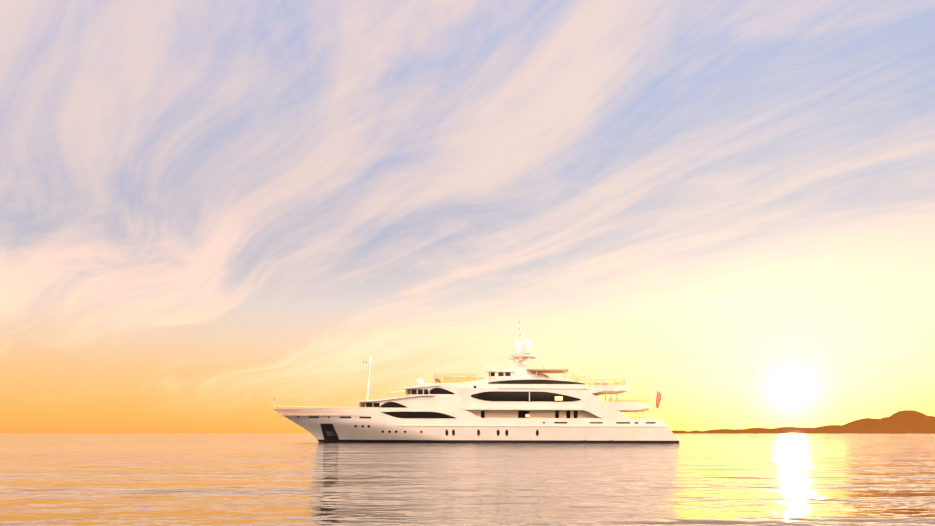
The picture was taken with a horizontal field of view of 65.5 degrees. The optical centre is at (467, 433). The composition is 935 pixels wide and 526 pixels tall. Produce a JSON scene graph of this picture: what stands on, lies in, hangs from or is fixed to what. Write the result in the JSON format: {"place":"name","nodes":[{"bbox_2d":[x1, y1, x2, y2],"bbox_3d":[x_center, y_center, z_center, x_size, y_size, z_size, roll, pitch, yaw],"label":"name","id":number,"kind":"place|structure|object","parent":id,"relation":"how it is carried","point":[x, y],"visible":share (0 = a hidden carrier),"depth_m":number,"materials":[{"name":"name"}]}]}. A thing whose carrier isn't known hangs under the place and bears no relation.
{"place":"outdoors","nodes":[
{"label":"outdoors","id":0,"kind":"place"},
{"bbox_2d":[0,433,934,525],"bbox_3d":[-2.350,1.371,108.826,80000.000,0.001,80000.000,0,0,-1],"label":"sea","id":1,"kind":"structure","parent":0,"point":[177,479],"depth_m":20.74,"materials":[{"name":"orange liquid"}]},
{"bbox_2d":[273,314,678,442],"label":"yacht","id":2,"kind":"object","parent":1,"relation":"on","point":[519,401],"visible":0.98,"depth_m":103.78,"materials":[{"name":"white painted metal"},{"name":"dark glass"}]},
{"bbox_2d":[0,0,934,432],"label":"sky","id":3,"kind":"structure","parent":0,"point":[212,212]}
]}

